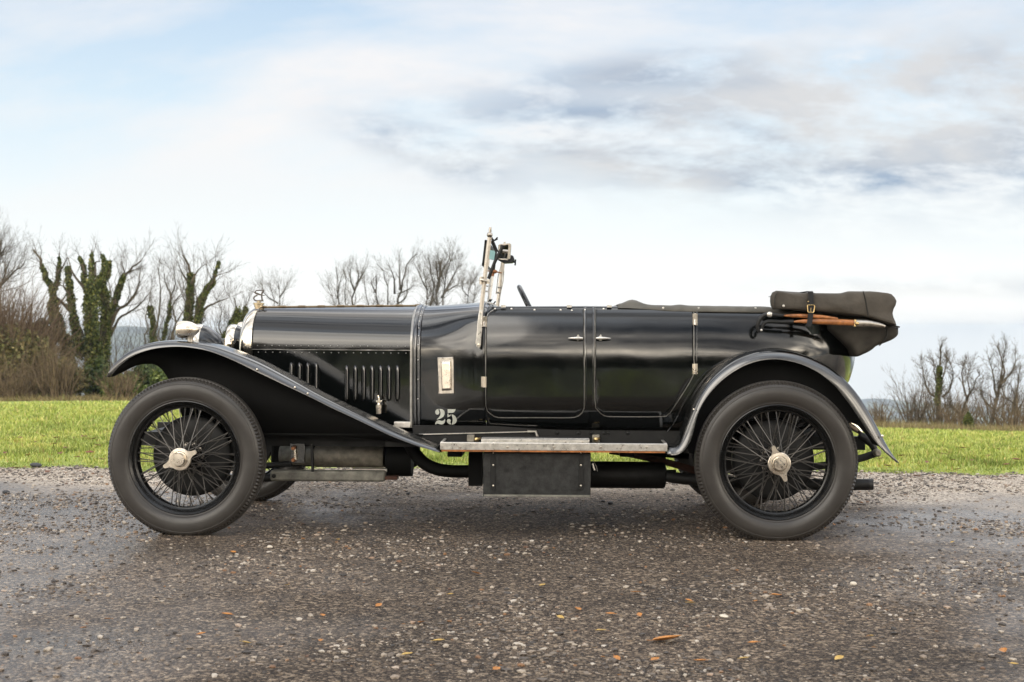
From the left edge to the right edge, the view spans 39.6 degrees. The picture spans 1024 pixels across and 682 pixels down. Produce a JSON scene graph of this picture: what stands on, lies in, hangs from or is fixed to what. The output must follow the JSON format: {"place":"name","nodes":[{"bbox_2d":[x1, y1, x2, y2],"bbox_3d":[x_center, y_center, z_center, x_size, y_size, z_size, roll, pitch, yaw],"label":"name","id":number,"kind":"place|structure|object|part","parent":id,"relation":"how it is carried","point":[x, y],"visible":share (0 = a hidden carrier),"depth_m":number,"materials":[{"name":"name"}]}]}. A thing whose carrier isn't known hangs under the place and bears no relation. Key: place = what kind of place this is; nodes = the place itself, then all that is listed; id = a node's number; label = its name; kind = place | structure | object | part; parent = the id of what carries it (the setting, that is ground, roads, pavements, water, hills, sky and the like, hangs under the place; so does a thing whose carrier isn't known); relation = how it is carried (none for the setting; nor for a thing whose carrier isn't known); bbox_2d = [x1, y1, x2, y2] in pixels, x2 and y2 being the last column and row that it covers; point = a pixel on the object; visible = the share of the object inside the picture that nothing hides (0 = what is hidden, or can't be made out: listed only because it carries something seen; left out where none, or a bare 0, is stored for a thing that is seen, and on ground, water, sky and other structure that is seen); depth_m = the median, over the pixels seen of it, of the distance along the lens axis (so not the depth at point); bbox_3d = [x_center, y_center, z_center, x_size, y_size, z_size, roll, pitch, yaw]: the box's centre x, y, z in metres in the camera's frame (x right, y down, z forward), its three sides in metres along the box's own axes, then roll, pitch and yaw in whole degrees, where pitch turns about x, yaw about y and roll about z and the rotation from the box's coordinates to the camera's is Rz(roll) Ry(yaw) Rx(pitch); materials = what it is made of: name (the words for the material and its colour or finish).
{"place":"outdoors","nodes":[
{"label":"outdoors","id":0,"kind":"place"},
{"bbox_2d":[0,465,1023,681],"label":"gravel road","id":1,"kind":"structure","parent":0,"point":[291,602],"depth_m":5.71,"materials":[{"name":"grey gravel"}]},
{"bbox_2d":[107,227,899,540],"bbox_3d":[-0.040,0.207,7.906,4.088,1.589,1.714,0,1,2],"label":"vintage touring car","id":2,"kind":"object","parent":1,"relation":"on","point":[760,404],"visible":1,"depth_m":7.28,"materials":[{"name":"black paint"}]},
{"bbox_3d":[0.107,0.113,7.313,0.534,0.570,0.105,0,1,4],"label":"front door","id":3,"kind":"part","parent":2,"relation":"part of","materials":[{"name":"black paint"}]},
{"bbox_3d":[0.685,0.110,7.289,0.526,0.561,0.104,0,1,2],"label":"rear door","id":4,"kind":"part","parent":2,"relation":"part of","materials":[{"name":"black paint"}]},
{"bbox_2d":[650,635,681,640],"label":"fallen leaf","id":5,"kind":"object","parent":1,"relation":"on","point":[659,638],"visible":1,"depth_m":4.81,"materials":[{"name":"orange plant"}]},
{"bbox_2d":[835,655,843,659],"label":"fallen leaf","id":6,"kind":"object","parent":1,"relation":"on","point":[838,657],"visible":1,"depth_m":4.55,"materials":[{"name":"yellow plant"}]},
{"bbox_2d":[0,399,1023,474],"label":"meadow grass","id":7,"kind":"structure","parent":0,"point":[908,442],"depth_m":13.63,"materials":[{"name":"green plant"}]},
{"bbox_2d":[0,326,1023,475],"bbox_3d":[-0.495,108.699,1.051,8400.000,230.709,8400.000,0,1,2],"label":"ground","id":8,"kind":"structure","parent":0,"point":[864,401],"depth_m":2371.82,"materials":[{"name":"green plant"}]},
{"bbox_2d":[7,376,42,396],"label":"leafy bush","id":9,"kind":"object","parent":8,"relation":"on","point":[39,392],"visible":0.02,"depth_m":53.31,"materials":[{"name":"brown plant"}]},
{"bbox_2d":[0,338,50,399],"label":"bare shrub","id":10,"kind":"object","parent":8,"relation":"on","point":[18,388],"visible":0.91,"depth_m":51.27,"materials":[{"name":"brown plant"}]},
{"bbox_2d":[0,323,54,378],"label":"leafy bush","id":11,"kind":"object","parent":8,"relation":"on","point":[14,347],"visible":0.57,"depth_m":53.51,"materials":[{"name":"green plant"}]},
{"bbox_2d":[0,208,57,300],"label":"bare tree","id":12,"kind":"object","parent":8,"relation":"on","point":[5,254],"visible":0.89,"depth_m":62.19,"materials":[{"name":"brown plant"}]},
{"bbox_2d":[13,318,55,347],"bbox_3d":[-19.236,0.726,57.169,1.976,3.448,1.748,0,1,-11],"label":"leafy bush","id":13,"kind":"object","parent":8,"relation":"on","point":[44,328],"visible":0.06,"depth_m":56.77,"materials":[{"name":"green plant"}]},
{"bbox_2d":[30,463,41,466],"bbox_3d":[-3.575,0.931,10.687,0.070,0.031,0.156,0,1,-41],"label":"stone","id":14,"kind":"object","parent":8,"relation":"on","point":[35,464],"visible":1,"depth_m":10.64,"materials":[{"name":"grey stone"}]},
{"bbox_2d":[2,289,70,351],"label":"bare shrub","id":15,"kind":"object","parent":8,"relation":"on","point":[33,303],"visible":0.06,"depth_m":66.17,"materials":[{"name":"brown plant"}]},
{"bbox_2d":[22,232,83,362],"bbox_3d":[-18.513,-1.038,57.944,3.822,7.061,2.735,0,1,9],"label":"ivy clad tree","id":16,"kind":"object","parent":8,"relation":"on","point":[47,281],"visible":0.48,"depth_m":57.93,"materials":[{"name":"green plant"}]},
{"bbox_2d":[15,325,93,399],"bbox_3d":[-16.528,0.760,51.445,2.848,2.949,3.251,0,1,-20],"label":"bare shrub","id":17,"kind":"object","parent":8,"relation":"on","point":[54,373],"visible":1,"depth_m":51.32,"materials":[{"name":"brown plant"}]},
{"bbox_2d":[0,243,112,395],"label":"bare shrub","id":18,"kind":"object","parent":8,"relation":"on","point":[14,320],"visible":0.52,"depth_m":54.88,"materials":[{"name":"brown plant"}]},
{"bbox_2d":[44,356,90,396],"bbox_3d":[-16.538,1.440,53.077,1.638,1.758,2.096,0,1,2],"label":"leafy bush","id":19,"kind":"object","parent":8,"relation":"on","point":[83,385],"visible":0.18,"depth_m":52.87,"materials":[{"name":"green plant"}]},
{"bbox_2d":[50,234,117,394],"bbox_3d":[-17.018,-0.821,57.445,2.462,7.355,2.979,0,1,2],"label":"ivy clad tree","id":20,"kind":"object","parent":8,"relation":"on","point":[94,285],"visible":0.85,"depth_m":56.81,"materials":[{"name":"green plant"}]},
{"bbox_2d":[83,356,108,396],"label":"leafy bush","id":21,"kind":"object","parent":8,"relation":"on","point":[99,365],"visible":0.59,"depth_m":53.65,"materials":[{"name":"green plant"}]},
{"bbox_2d":[77,283,145,373],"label":"bare shrub","id":22,"kind":"object","parent":8,"relation":"on","point":[116,352],"visible":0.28,"depth_m":65.77,"materials":[{"name":"brown plant"}]},
{"bbox_2d":[91,353,147,400],"bbox_3d":[-14.024,1.280,51.042,2.098,1.850,2.121,0,1,2],"label":"bare shrub","id":23,"kind":"object","parent":8,"relation":"on","point":[120,385],"visible":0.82,"depth_m":50.88,"materials":[{"name":"brown plant"}]},
{"bbox_2d":[97,370,146,397],"bbox_3d":[-14.153,1.676,51.966,1.807,1.222,1.608,0,1,-25],"label":"leafy bush","id":24,"kind":"object","parent":8,"relation":"on","point":[141,388],"visible":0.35,"depth_m":51.69,"materials":[{"name":"green plant"}]},
{"bbox_2d":[87,228,179,371],"bbox_3d":[-16.179,-0.950,59.119,2.896,7.658,4.893,1,1,43],"label":"ivy clad tree","id":25,"kind":"object","parent":8,"relation":"on","point":[109,308],"visible":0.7,"depth_m":59.08,"materials":[{"name":"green plant"}]},
{"bbox_2d":[133,364,158,386],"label":"leafy bush","id":26,"kind":"object","parent":8,"relation":"on","point":[146,368],"visible":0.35,"depth_m":55.52,"materials":[{"name":"green plant"}]},
{"bbox_2d":[132,248,176,343],"bbox_3d":[-16.117,-0.789,64.141,2.265,6.997,2.783,0,1,-41],"label":"slender tree","id":27,"kind":"object","parent":8,"relation":"on","point":[154,326],"visible":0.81,"depth_m":64.20,"materials":[{"name":"brown plant"}]},
{"bbox_2d":[149,367,167,385],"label":"leafy bush","id":28,"kind":"object","parent":8,"relation":"on","point":[158,375],"visible":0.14,"depth_m":52.60,"materials":[{"name":"green plant"}]},
{"bbox_2d":[112,281,214,367],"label":"bare shrub","id":29,"kind":"object","parent":8,"relation":"on","point":[164,317],"visible":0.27,"depth_m":69.81,"materials":[{"name":"brown plant"}]},
{"bbox_2d":[143,243,205,340],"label":"slender tree","id":30,"kind":"object","parent":8,"relation":"on","point":[171,307],"visible":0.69,"depth_m":65.78,"materials":[{"name":"brown plant"}]},
{"bbox_2d":[177,287,230,339],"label":"bare shrub","id":31,"kind":"object","parent":8,"relation":"on","point":[218,318],"visible":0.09,"depth_m":69.24,"materials":[{"name":"plant"}]},
{"bbox_2d":[160,221,257,339],"bbox_3d":[-13.094,-1.217,59.827,4.642,7.773,3.791,0,1,2],"label":"ivy clad tree","id":32,"kind":"object","parent":8,"relation":"on","point":[188,314],"visible":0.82,"depth_m":59.90,"materials":[{"name":"green plant"}]},
{"bbox_2d":[194,278,263,338],"bbox_3d":[-12.389,-0.336,62.188,4.012,6.046,2.847,1,1,28],"label":"bare tree","id":33,"kind":"object","parent":8,"relation":"on","point":[237,315],"visible":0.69,"depth_m":61.56,"materials":[{"name":"brown plant"}]},
{"bbox_2d":[250,265,303,305],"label":"bare tree","id":34,"kind":"object","parent":8,"relation":"on","point":[274,291],"visible":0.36,"depth_m":91.75,"materials":[{"name":"brown plant"}]},
{"bbox_2d":[317,257,353,304],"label":"bare tree","id":35,"kind":"object","parent":8,"relation":"on","point":[337,290],"visible":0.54,"depth_m":88.06,"materials":[{"name":"brown plant"}]},
{"bbox_2d":[336,251,372,304],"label":"bare tree","id":36,"kind":"object","parent":8,"relation":"on","point":[356,283],"visible":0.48,"depth_m":85.89,"materials":[{"name":"brown plant"}]},
{"bbox_2d":[359,255,395,304],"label":"bare tree","id":37,"kind":"object","parent":8,"relation":"on","point":[377,301],"visible":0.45,"depth_m":88.08,"materials":[{"name":"grey plant"}]},
{"bbox_2d":[379,237,423,304],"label":"bare tree","id":38,"kind":"object","parent":8,"relation":"on","point":[400,288],"visible":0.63,"depth_m":87.95,"materials":[{"name":"brown plant"}]},
{"bbox_2d":[402,236,474,305],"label":"bare tree","id":39,"kind":"object","parent":8,"relation":"on","point":[447,288],"visible":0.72,"depth_m":84.08,"materials":[{"name":"grey plant"}]},
{"bbox_2d":[450,263,482,303],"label":"bare tree","id":40,"kind":"object","parent":8,"relation":"on","point":[471,281],"visible":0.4,"depth_m":92.00,"materials":[{"name":"grey plant"}]},
{"bbox_2d":[866,394,908,423],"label":"bare shrub","id":41,"kind":"object","parent":8,"relation":"on","point":[877,415],"visible":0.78,"depth_m":42.84,"materials":[{"name":"brown plant"}]},
{"bbox_2d":[876,359,953,424],"bbox_3d":[12.482,1.525,44.058,2.764,2.586,2.418,0,1,-31],"label":"bare shrub","id":42,"kind":"object","parent":8,"relation":"on","point":[910,416],"visible":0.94,"depth_m":43.80,"materials":[{"name":"brown plant"}]},
{"bbox_2d":[911,337,962,423],"bbox_3d":[13.659,1.363,45.821,1.666,3.138,2.378,0,1,2],"label":"bare tree","id":43,"kind":"object","parent":8,"relation":"on","point":[939,369],"visible":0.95,"depth_m":45.70,"materials":[{"name":"brown plant"}]},
{"bbox_2d":[893,374,993,425],"bbox_3d":[14.146,2.034,46.914,3.402,2.013,2.875,0,1,2],"label":"bare shrub","id":44,"kind":"object","parent":8,"relation":"on","point":[934,416],"visible":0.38,"depth_m":46.77,"materials":[{"name":"brown plant"}]},
{"bbox_2d":[926,382,991,426],"bbox_3d":[13.448,1.962,43.070,2.037,1.671,2.009,0,1,2],"label":"bare shrub","id":45,"kind":"object","parent":8,"relation":"on","point":[962,414],"visible":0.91,"depth_m":42.87,"materials":[{"name":"brown plant"}]},
{"bbox_2d":[935,352,989,425],"bbox_3d":[14.005,1.590,45.059,1.820,2.604,2.876,0,1,2],"label":"bare tree","id":46,"kind":"object","parent":8,"relation":"on","point":[964,367],"visible":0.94,"depth_m":44.62,"materials":[{"name":"brown plant"}]},
{"bbox_2d":[962,411,973,426],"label":"conifer bush","id":47,"kind":"object","parent":8,"relation":"on","point":[968,419],"visible":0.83,"depth_m":41.88,"materials":[{"name":"green plant"}]},
{"bbox_2d":[967,371,1023,426],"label":"bare shrub","id":48,"kind":"object","parent":8,"relation":"on","point":[1001,401],"visible":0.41,"depth_m":46.92,"materials":[{"name":"brown plant"}]},
{"bbox_2d":[970,330,1023,426],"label":"bare tree","id":49,"kind":"object","parent":8,"relation":"on","point":[1001,381],"visible":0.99,"depth_m":43.94,"materials":[{"name":"brown plant"}]},
{"bbox_2d":[988,389,1023,428],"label":"bare shrub","id":50,"kind":"object","parent":8,"relation":"on","point":[1019,417],"visible":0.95,"depth_m":43.07,"materials":[{"name":"brown plant"}]},
{"bbox_2d":[996,362,1023,426],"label":"bare tree","id":51,"kind":"object","parent":8,"relation":"on","point":[1018,379],"visible":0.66,"depth_m":45.02,"materials":[{"name":"brown plant"}]},
{"bbox_2d":[0,392,1023,431],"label":"rough grass","id":52,"kind":"structure","parent":0,"point":[97,397],"depth_m":42.22,"materials":[{"name":"green plant"}]},
{"bbox_2d":[0,0,1023,407],"label":"sky","id":53,"kind":"structure","parent":0,"point":[651,152],"materials":[{"name":"blue"}]}
]}

